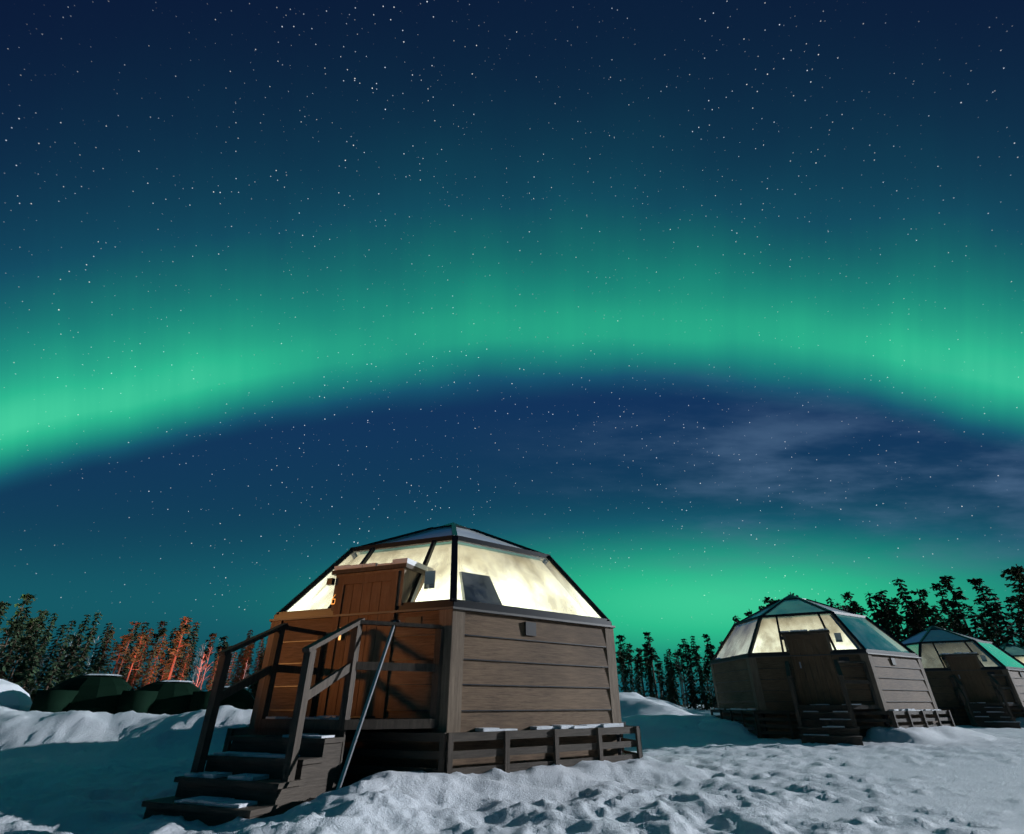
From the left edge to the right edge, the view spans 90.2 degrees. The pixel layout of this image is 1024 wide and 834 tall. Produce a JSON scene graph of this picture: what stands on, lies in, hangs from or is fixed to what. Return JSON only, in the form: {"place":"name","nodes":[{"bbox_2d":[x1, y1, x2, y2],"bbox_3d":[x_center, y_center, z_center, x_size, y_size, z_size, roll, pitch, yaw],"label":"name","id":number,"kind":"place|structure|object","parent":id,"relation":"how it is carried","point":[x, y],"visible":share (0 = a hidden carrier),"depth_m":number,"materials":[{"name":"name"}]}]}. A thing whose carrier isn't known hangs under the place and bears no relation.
{"place":"outdoors","nodes":[
{"label":"outdoors","id":0,"kind":"place"},
{"bbox_2d":[0,692,1023,833],"bbox_3d":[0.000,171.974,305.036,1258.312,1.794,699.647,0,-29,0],"label":"snow ground","id":1,"kind":"structure","parent":0,"point":[694,771],"depth_m":6.10,"materials":[{"name":"white snow"}]},
{"bbox_2d":[0,601,11,632],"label":"tree","id":2,"kind":"object","parent":1,"relation":"on","point":[3,612],"visible":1,"depth_m":43.59,"materials":[{"name":"green plant"}]},
{"bbox_2d":[0,626,24,680],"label":"tree","id":3,"kind":"object","parent":1,"relation":"on","point":[22,630],"visible":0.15,"depth_m":53.93,"materials":[{"name":"green plant"}]},
{"bbox_2d":[0,679,31,711],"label":"snow igloo","id":4,"kind":"object","parent":1,"relation":"on","point":[13,696],"visible":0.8,"depth_m":29.34,"materials":[{"name":"white snow"}]},
{"bbox_2d":[0,610,31,679],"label":"tree","id":5,"kind":"object","parent":1,"relation":"on","point":[8,662],"visible":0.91,"depth_m":44.34,"materials":[{"name":"green plant"}]},
{"bbox_2d":[0,593,35,660],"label":"tree","id":6,"kind":"object","parent":1,"relation":"on","point":[28,597],"visible":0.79,"depth_m":47.84,"materials":[{"name":"green plant"}]},
{"bbox_2d":[6,617,36,680],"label":"tree","id":7,"kind":"object","parent":1,"relation":"on","point":[32,620],"visible":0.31,"depth_m":61.28,"materials":[{"name":"green plant"}]},
{"bbox_2d":[8,623,36,681],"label":"tree","id":8,"kind":"object","parent":1,"relation":"on","point":[27,639],"visible":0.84,"depth_m":48.69,"materials":[{"name":"green plant"}]},
{"bbox_2d":[6,609,48,683],"bbox_3d":[-49.072,24.263,51.272,2.330,9.361,1.959,-15,-33,25],"label":"tree","id":9,"kind":"object","parent":1,"relation":"on","point":[20,668],"visible":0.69,"depth_m":51.49,"materials":[{"name":"green plant"}]},
{"bbox_2d":[16,628,45,688],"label":"tree","id":10,"kind":"object","parent":1,"relation":"on","point":[35,648],"visible":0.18,"depth_m":58.95,"materials":[{"name":"green plant"}]},
{"bbox_2d":[12,610,50,677],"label":"tree","id":11,"kind":"object","parent":1,"relation":"on","point":[40,614],"visible":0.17,"depth_m":65.44,"materials":[{"name":"green plant"}]},
{"bbox_2d":[15,627,54,697],"bbox_3d":[-41.811,21.798,44.323,1.639,6.832,1.968,-10,-32,18],"label":"tree","id":12,"kind":"object","parent":1,"relation":"on","point":[29,675],"visible":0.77,"depth_m":44.39,"materials":[{"name":"green plant"}]},
{"bbox_2d":[25,612,58,695],"bbox_3d":[-57.042,29.223,61.512,2.632,10.847,2.724,-22,-35,31],"label":"tree","id":13,"kind":"object","parent":1,"relation":"on","point":[54,619],"visible":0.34,"depth_m":62.92,"materials":[{"name":"green plant"}]},
{"bbox_2d":[25,625,66,700],"bbox_3d":[-46.820,24.896,50.996,2.284,7.988,2.364,18,-35,-27],"label":"tree","id":14,"kind":"object","parent":1,"relation":"on","point":[47,661],"visible":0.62,"depth_m":51.27,"materials":[{"name":"green plant"}]},
{"bbox_2d":[32,619,75,702],"bbox_3d":[-40.672,22.140,45.597,1.806,7.503,1.944,1,-28,-1],"label":"tree","id":15,"kind":"object","parent":1,"relation":"on","point":[55,666],"visible":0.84,"depth_m":45.42,"materials":[{"name":"green plant"}]},
{"bbox_2d":[55,634,77,684],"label":"tree","id":16,"kind":"object","parent":1,"relation":"on","point":[67,650],"visible":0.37,"depth_m":52.88,"materials":[{"name":"green plant"}]},
{"bbox_2d":[47,615,90,689],"bbox_3d":[-43.932,24.164,50.561,1.754,8.813,2.075,-22,-36,34],"label":"tree","id":17,"kind":"object","parent":1,"relation":"on","point":[72,656],"visible":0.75,"depth_m":50.95,"materials":[{"name":"green plant"}]},
{"bbox_2d":[58,612,102,682],"bbox_3d":[-39.911,22.348,46.889,2.270,8.440,2.108,3,-31,-4],"label":"tree","id":18,"kind":"object","parent":1,"relation":"on","point":[78,669],"visible":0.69,"depth_m":47.13,"materials":[{"name":"green plant"}]},
{"bbox_2d":[29,673,133,713],"bbox_3d":[-25.049,16.524,30.164,5.372,2.517,5.351,-25,-38,37],"label":"dome tent","id":19,"kind":"object","parent":1,"relation":"on","point":[96,692],"visible":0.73,"depth_m":28.84,"materials":[{"name":"green fabric"}]},
{"bbox_2d":[65,627,97,678],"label":"tree","id":20,"kind":"object","parent":1,"relation":"on","point":[90,648],"visible":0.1,"depth_m":60.74,"materials":[{"name":"green plant"}]},
{"bbox_2d":[81,623,112,674],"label":"tree","id":21,"kind":"object","parent":1,"relation":"on","point":[93,658],"visible":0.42,"depth_m":51.12,"materials":[{"name":"green plant"}]},
{"bbox_2d":[87,626,114,672],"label":"tree","id":22,"kind":"object","parent":1,"relation":"on","point":[96,668],"visible":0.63,"depth_m":48.81,"materials":[{"name":"green plant"}]},
{"bbox_2d":[104,641,116,673],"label":"tree","id":23,"kind":"object","parent":1,"relation":"on","point":[108,670],"visible":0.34,"depth_m":56.46,"materials":[{"name":"green plant"}]},
{"bbox_2d":[108,635,130,673],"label":"tree","id":24,"kind":"object","parent":1,"relation":"on","point":[121,651],"visible":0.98,"depth_m":50.13,"materials":[{"name":"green plant"}]},
{"bbox_2d":[113,629,137,678],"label":"tree","id":25,"kind":"object","parent":1,"relation":"on","point":[132,642],"visible":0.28,"depth_m":71.46,"materials":[{"name":"green plant"}]},
{"bbox_2d":[114,621,140,674],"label":"tree","id":26,"kind":"object","parent":1,"relation":"on","point":[132,635],"visible":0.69,"depth_m":53.43,"materials":[{"name":"green plant"}]},
{"bbox_2d":[123,634,145,681],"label":"tree","id":27,"kind":"object","parent":1,"relation":"on","point":[135,659],"visible":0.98,"depth_m":49.30,"materials":[{"name":"brown plant"}]},
{"bbox_2d":[120,622,148,683],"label":"tree","id":28,"kind":"object","parent":1,"relation":"on","point":[126,670],"visible":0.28,"depth_m":60.03,"materials":[{"name":"green plant"}]},
{"bbox_2d":[122,627,154,689],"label":"tree","id":29,"kind":"object","parent":1,"relation":"on","point":[136,675],"visible":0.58,"depth_m":54.78,"materials":[{"name":"brown plant"}]},
{"bbox_2d":[137,645,157,688],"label":"tree","id":30,"kind":"object","parent":1,"relation":"on","point":[148,666],"visible":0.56,"depth_m":60.01,"materials":[{"name":"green plant"}]},
{"bbox_2d":[140,621,167,687],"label":"tree","id":31,"kind":"object","parent":1,"relation":"on","point":[161,631],"visible":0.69,"depth_m":72.59,"materials":[{"name":"green plant"}]},
{"bbox_2d":[142,634,167,686],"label":"tree","id":32,"kind":"object","parent":1,"relation":"on","point":[151,673],"visible":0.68,"depth_m":51.81,"materials":[{"name":"brown plant"}]},
{"bbox_2d":[115,679,201,714],"bbox_3d":[-21.538,17.572,31.734,5.330,2.218,5.615,23,-37,-35],"label":"dome tent","id":33,"kind":"object","parent":1,"relation":"on","point":[171,697],"visible":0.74,"depth_m":30.17,"materials":[{"name":"green fabric"}]},
{"bbox_2d":[154,640,167,681],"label":"tree","id":34,"kind":"object","parent":1,"relation":"on","point":[163,654],"visible":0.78,"depth_m":54.43,"materials":[{"name":"brown plant"}]},
{"bbox_2d":[150,627,178,682],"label":"tree","id":35,"kind":"object","parent":1,"relation":"on","point":[168,651],"visible":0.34,"depth_m":66.25,"materials":[{"name":"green plant"}]},
{"bbox_2d":[161,621,188,679],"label":"tree","id":36,"kind":"object","parent":1,"relation":"on","point":[167,670],"visible":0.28,"depth_m":54.51,"materials":[{"name":"brown plant"}]},
{"bbox_2d":[167,616,192,679],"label":"tree","id":37,"kind":"object","parent":1,"relation":"on","point":[185,628],"visible":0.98,"depth_m":52.27,"materials":[{"name":"brown plant"}]},
{"bbox_2d":[171,631,191,679],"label":"tree","id":38,"kind":"object","parent":1,"relation":"on","point":[180,666],"visible":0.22,"depth_m":58.96,"materials":[{"name":"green plant"}]},
{"bbox_2d":[176,653,190,679],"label":"tree","id":39,"kind":"object","parent":1,"relation":"on","point":[181,677],"visible":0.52,"depth_m":51.89,"materials":[{"name":"brown plant"}]},
{"bbox_2d":[175,621,199,680],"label":"tree","id":40,"kind":"object","parent":1,"relation":"on","point":[193,634],"visible":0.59,"depth_m":56.13,"materials":[{"name":"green plant"}]},
{"bbox_2d":[184,637,198,680],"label":"tree","id":41,"kind":"object","parent":1,"relation":"on","point":[197,640],"visible":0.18,"depth_m":66.78,"materials":[{"name":"green plant"}]},
{"bbox_2d":[191,643,209,684],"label":"tree","id":42,"kind":"object","parent":1,"relation":"on","point":[203,647],"visible":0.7,"depth_m":64.58,"materials":[{"name":"brown plant"}]},
{"bbox_2d":[193,633,216,687],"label":"tree","id":43,"kind":"object","parent":1,"relation":"on","point":[207,650],"visible":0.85,"depth_m":60.12,"materials":[{"name":"brown plant"}]},
{"bbox_2d":[202,643,221,690],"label":"tree","id":44,"kind":"object","parent":1,"relation":"on","point":[211,670],"visible":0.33,"depth_m":74.68,"materials":[{"name":"brown plant"}]},
{"bbox_2d":[206,649,221,690],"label":"tree","id":45,"kind":"object","parent":1,"relation":"on","point":[212,680],"visible":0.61,"depth_m":52.68,"materials":[{"name":"brown plant"}]},
{"bbox_2d":[188,686,254,711],"bbox_3d":[-18.555,18.400,32.897,4.675,1.918,4.913,24,-37,-35],"label":"dome tent","id":46,"kind":"object","parent":1,"relation":"on","point":[243,699],"visible":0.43,"depth_m":31.82,"materials":[{"name":"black fabric"}]},
{"bbox_2d":[214,636,230,663],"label":"tree","id":47,"kind":"object","parent":1,"relation":"on","point":[225,645],"visible":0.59,"depth_m":67.25,"materials":[{"name":"green plant"}]},
{"bbox_2d":[225,652,237,685],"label":"tree","id":48,"kind":"object","parent":1,"relation":"on","point":[229,676],"visible":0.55,"depth_m":53.87,"materials":[{"name":"brown plant"}]},
{"bbox_2d":[230,648,242,684],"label":"tree","id":49,"kind":"object","parent":1,"relation":"on","point":[235,674],"visible":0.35,"depth_m":77.22,"materials":[{"name":"green plant"}]},
{"bbox_2d":[232,630,252,683],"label":"tree","id":50,"kind":"object","parent":1,"relation":"on","point":[248,637],"visible":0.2,"depth_m":73.07,"materials":[{"name":"green plant"}]},
{"bbox_2d":[237,642,254,688],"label":"tree","id":51,"kind":"object","parent":1,"relation":"on","point":[247,670],"visible":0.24,"depth_m":62.22,"materials":[{"name":"brown plant"}]},
{"bbox_2d":[238,643,253,678],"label":"tree","id":52,"kind":"object","parent":1,"relation":"on","point":[241,657],"visible":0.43,"depth_m":65.47,"materials":[{"name":"green plant"}]},
{"bbox_2d":[240,644,253,678],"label":"tree","id":53,"kind":"object","parent":1,"relation":"on","point":[251,646],"visible":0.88,"depth_m":59.59,"materials":[{"name":"brown plant"}]},
{"bbox_2d":[247,638,264,696],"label":"tree","id":54,"kind":"object","parent":1,"relation":"on","point":[259,655],"visible":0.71,"depth_m":56.93,"materials":[{"name":"green plant"}]},
{"bbox_2d":[141,522,642,825],"bbox_3d":[-1.168,3.943,9.215,6.093,4.610,8.316,4,-30,-7],"label":"glass igloo","id":55,"kind":"object","parent":1,"relation":"on","point":[450,648],"visible":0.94,"depth_m":7.07,"materials":[{"name":"brown wood"}]},
{"bbox_2d":[615,635,627,690],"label":"tree","id":56,"kind":"object","parent":1,"relation":"on","point":[620,647],"visible":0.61,"depth_m":62.04,"materials":[{"name":"green plant"}]},
{"bbox_2d":[616,651,629,691],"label":"tree","id":57,"kind":"object","parent":1,"relation":"on","point":[620,660],"visible":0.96,"depth_m":51.72,"materials":[{"name":"green plant"}]},
{"bbox_2d":[620,655,630,691],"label":"tree","id":58,"kind":"object","parent":1,"relation":"on","point":[624,678],"visible":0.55,"depth_m":55.81,"materials":[{"name":"green plant"}]},
{"bbox_2d":[625,644,635,691],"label":"tree","id":59,"kind":"object","parent":1,"relation":"on","point":[631,672],"visible":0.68,"depth_m":73.30,"materials":[{"name":"green plant"}]},
{"bbox_2d":[632,658,642,693],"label":"tree","id":60,"kind":"object","parent":1,"relation":"on","point":[639,691],"visible":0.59,"depth_m":60.56,"materials":[{"name":"green plant"}]},
{"bbox_2d":[633,649,647,696],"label":"tree","id":61,"kind":"object","parent":1,"relation":"on","point":[640,660],"visible":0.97,"depth_m":56.26,"materials":[{"name":"green plant"}]},
{"bbox_2d":[642,646,657,697],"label":"tree","id":62,"kind":"object","parent":1,"relation":"on","point":[647,679],"visible":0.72,"depth_m":65.37,"materials":[{"name":"green plant"}]},
{"bbox_2d":[642,632,660,698],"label":"tree","id":63,"kind":"object","parent":1,"relation":"on","point":[651,651],"visible":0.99,"depth_m":55.42,"materials":[{"name":"green plant"}]},
{"bbox_2d":[658,661,667,700],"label":"tree","id":64,"kind":"object","parent":1,"relation":"on","point":[662,683],"visible":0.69,"depth_m":61.66,"materials":[{"name":"green plant"}]},
{"bbox_2d":[664,654,678,705],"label":"tree","id":65,"kind":"object","parent":1,"relation":"on","point":[668,679],"visible":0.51,"depth_m":58.55,"materials":[{"name":"green plant"}]},
{"bbox_2d":[666,648,685,706],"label":"tree","id":66,"kind":"object","parent":1,"relation":"on","point":[675,700],"visible":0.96,"depth_m":56.31,"materials":[{"name":"green plant"}]},
{"bbox_2d":[672,652,683,704],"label":"tree","id":67,"kind":"object","parent":1,"relation":"on","point":[676,659],"visible":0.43,"depth_m":79.06,"materials":[{"name":"green plant"}]},
{"bbox_2d":[670,650,686,707],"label":"tree","id":68,"kind":"object","parent":1,"relation":"on","point":[681,678],"visible":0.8,"depth_m":61.45,"materials":[{"name":"green plant"}]},
{"bbox_2d":[675,644,688,708],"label":"tree","id":69,"kind":"object","parent":1,"relation":"on","point":[680,654],"visible":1,"depth_m":53.83,"materials":[{"name":"green plant"}]},
{"bbox_2d":[683,642,697,708],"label":"tree","id":70,"kind":"object","parent":1,"relation":"on","point":[691,654],"visible":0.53,"depth_m":66.97,"materials":[{"name":"green plant"}]},
{"bbox_2d":[681,639,702,707],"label":"tree","id":71,"kind":"object","parent":1,"relation":"on","point":[691,705],"visible":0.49,"depth_m":69.02,"materials":[{"name":"green plant"}]},
{"bbox_2d":[685,648,700,709],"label":"tree","id":72,"kind":"object","parent":1,"relation":"on","point":[693,692],"visible":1,"depth_m":58.31,"materials":[{"name":"green plant"}]},
{"bbox_2d":[690,636,712,708],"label":"tree","id":73,"kind":"object","parent":1,"relation":"on","point":[696,654],"visible":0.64,"depth_m":59.83,"materials":[{"name":"green plant"}]},
{"bbox_2d":[698,663,710,709],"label":"tree","id":74,"kind":"object","parent":1,"relation":"on","point":[702,692],"visible":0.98,"depth_m":51.39,"materials":[{"name":"green plant"}]},
{"bbox_2d":[703,662,714,708],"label":"tree","id":75,"kind":"object","parent":1,"relation":"on","point":[707,669],"visible":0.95,"depth_m":55.98,"materials":[{"name":"green plant"}]},
{"bbox_2d":[702,658,715,707],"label":"tree","id":76,"kind":"object","parent":1,"relation":"on","point":[708,687],"visible":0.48,"depth_m":76.74,"materials":[{"name":"green plant"}]},
{"bbox_2d":[702,634,717,707],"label":"tree","id":77,"kind":"object","parent":1,"relation":"on","point":[707,645],"visible":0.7,"depth_m":64.81,"materials":[{"name":"green plant"}]},
{"bbox_2d":[708,650,716,706],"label":"tree","id":78,"kind":"object","parent":1,"relation":"on","point":[711,656],"visible":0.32,"depth_m":52.35,"materials":[{"name":"green plant"}]},
{"bbox_2d":[709,594,955,745],"bbox_3d":[10.271,8.257,17.158,6.093,4.610,8.165,1,-29,-2],"label":"glass igloo","id":79,"kind":"object","parent":1,"relation":"on","point":[790,666],"visible":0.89,"depth_m":15.47,"materials":[{"name":"brown wood"}]},
{"bbox_2d":[841,591,862,613],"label":"tree","id":80,"kind":"object","parent":1,"relation":"on","point":[856,608],"visible":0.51,"depth_m":49.37,"materials":[{"name":"green plant"}]},
{"bbox_2d":[865,593,886,628],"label":"tree","id":81,"kind":"object","parent":1,"relation":"on","point":[871,606],"visible":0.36,"depth_m":44.51,"materials":[{"name":"green plant"}]},
{"bbox_2d":[871,594,903,637],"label":"tree","id":82,"kind":"object","parent":1,"relation":"on","point":[881,612],"visible":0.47,"depth_m":46.40,"materials":[{"name":"green plant"}]},
{"bbox_2d":[875,590,907,640],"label":"tree","id":83,"kind":"object","parent":1,"relation":"on","point":[887,605],"visible":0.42,"depth_m":43.58,"materials":[{"name":"green plant"}]},
{"bbox_2d":[887,597,908,636],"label":"tree","id":84,"kind":"object","parent":1,"relation":"on","point":[897,601],"visible":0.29,"depth_m":59.01,"materials":[{"name":"green plant"}]},
{"bbox_2d":[892,577,928,636],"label":"tree","id":85,"kind":"object","parent":1,"relation":"on","point":[903,596],"visible":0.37,"depth_m":45.80,"materials":[{"name":"green plant"}]},
{"bbox_2d":[903,600,927,632],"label":"tree","id":86,"kind":"object","parent":1,"relation":"on","point":[918,623],"visible":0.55,"depth_m":44.25,"materials":[{"name":"green plant"}]},
{"bbox_2d":[908,588,933,628],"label":"tree","id":87,"kind":"object","parent":1,"relation":"on","point":[924,592],"visible":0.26,"depth_m":57.89,"materials":[{"name":"green plant"}]},
{"bbox_2d":[919,599,948,627],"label":"tree","id":88,"kind":"object","parent":1,"relation":"on","point":[925,604],"visible":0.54,"depth_m":49.84,"materials":[{"name":"green plant"}]},
{"bbox_2d":[928,613,942,627],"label":"tree","id":89,"kind":"object","parent":1,"relation":"on","point":[935,619],"visible":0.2,"depth_m":44.76,"materials":[{"name":"green plant"}]},
{"bbox_2d":[930,583,955,630],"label":"tree","id":90,"kind":"object","parent":1,"relation":"on","point":[943,605],"visible":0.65,"depth_m":58.10,"materials":[{"name":"green plant"}]},
{"bbox_2d":[941,616,966,633],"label":"tree","id":91,"kind":"object","parent":1,"relation":"on","point":[949,622],"visible":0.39,"depth_m":40.22,"materials":[{"name":"green plant"}]},
{"bbox_2d":[939,575,979,635],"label":"tree","id":92,"kind":"object","parent":1,"relation":"on","point":[946,582],"visible":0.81,"depth_m":50.24,"materials":[{"name":"green plant"}]},
{"bbox_2d":[949,609,969,633],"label":"tree","id":93,"kind":"object","parent":1,"relation":"on","point":[954,611],"visible":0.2,"depth_m":46.60,"materials":[{"name":"green plant"}]},
{"bbox_2d":[900,625,1023,728],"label":"glass igloo","id":94,"kind":"object","parent":1,"relation":"on","point":[975,682],"visible":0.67,"depth_m":23.26,"materials":[{"name":"brown wood"}]},
{"bbox_2d":[953,613,973,636],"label":"tree","id":95,"kind":"object","parent":1,"relation":"on","point":[959,621],"visible":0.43,"depth_m":44.09,"materials":[{"name":"green plant"}]},
{"bbox_2d":[965,607,985,638],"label":"tree","id":96,"kind":"object","parent":1,"relation":"on","point":[975,623],"visible":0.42,"depth_m":38.22,"materials":[{"name":"green plant"}]},
{"bbox_2d":[977,613,999,644],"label":"tree","id":97,"kind":"object","parent":1,"relation":"on","point":[989,635],"visible":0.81,"depth_m":41.49,"materials":[{"name":"green plant"}]},
{"bbox_2d":[966,578,1012,641],"bbox_3d":[45.002,20.525,46.751,2.756,11.492,2.062,26,-38,-38],"label":"tree","id":98,"kind":"object","parent":1,"relation":"on","point":[982,596],"visible":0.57,"depth_m":48.81,"materials":[{"name":"green plant"}]},
{"bbox_2d":[983,606,1009,645],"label":"tree","id":99,"kind":"object","parent":1,"relation":"on","point":[1001,637],"visible":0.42,"depth_m":43.73,"materials":[{"name":"green plant"}]},
{"bbox_2d":[985,588,1023,646],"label":"tree","id":100,"kind":"object","parent":1,"relation":"on","point":[1011,632],"visible":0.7,"depth_m":37.16,"materials":[{"name":"green plant"}]},
{"bbox_2d":[999,643,1023,662],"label":"glass igloo","id":101,"kind":"object","parent":1,"relation":"on","point":[1016,651],"visible":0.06,"depth_m":33.45,"materials":[{"name":"teal glass"}]},
{"bbox_2d":[1000,566,1023,612],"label":"tree","id":102,"kind":"object","parent":1,"relation":"on","point":[1015,571],"visible":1,"depth_m":37.15,"materials":[{"name":"green plant"}]},
{"bbox_2d":[1003,600,1023,644],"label":"tree","id":103,"kind":"object","parent":1,"relation":"on","point":[1017,626],"visible":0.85,"depth_m":42.05,"materials":[{"name":"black plant"}]},
{"bbox_2d":[1006,597,1023,642],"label":"tree","id":104,"kind":"object","parent":1,"relation":"on","point":[1019,612],"visible":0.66,"depth_m":50.23,"materials":[{"name":"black plant"}]},
{"bbox_2d":[0,0,1023,704],"label":"sky","id":105,"kind":"structure","parent":0,"point":[706,311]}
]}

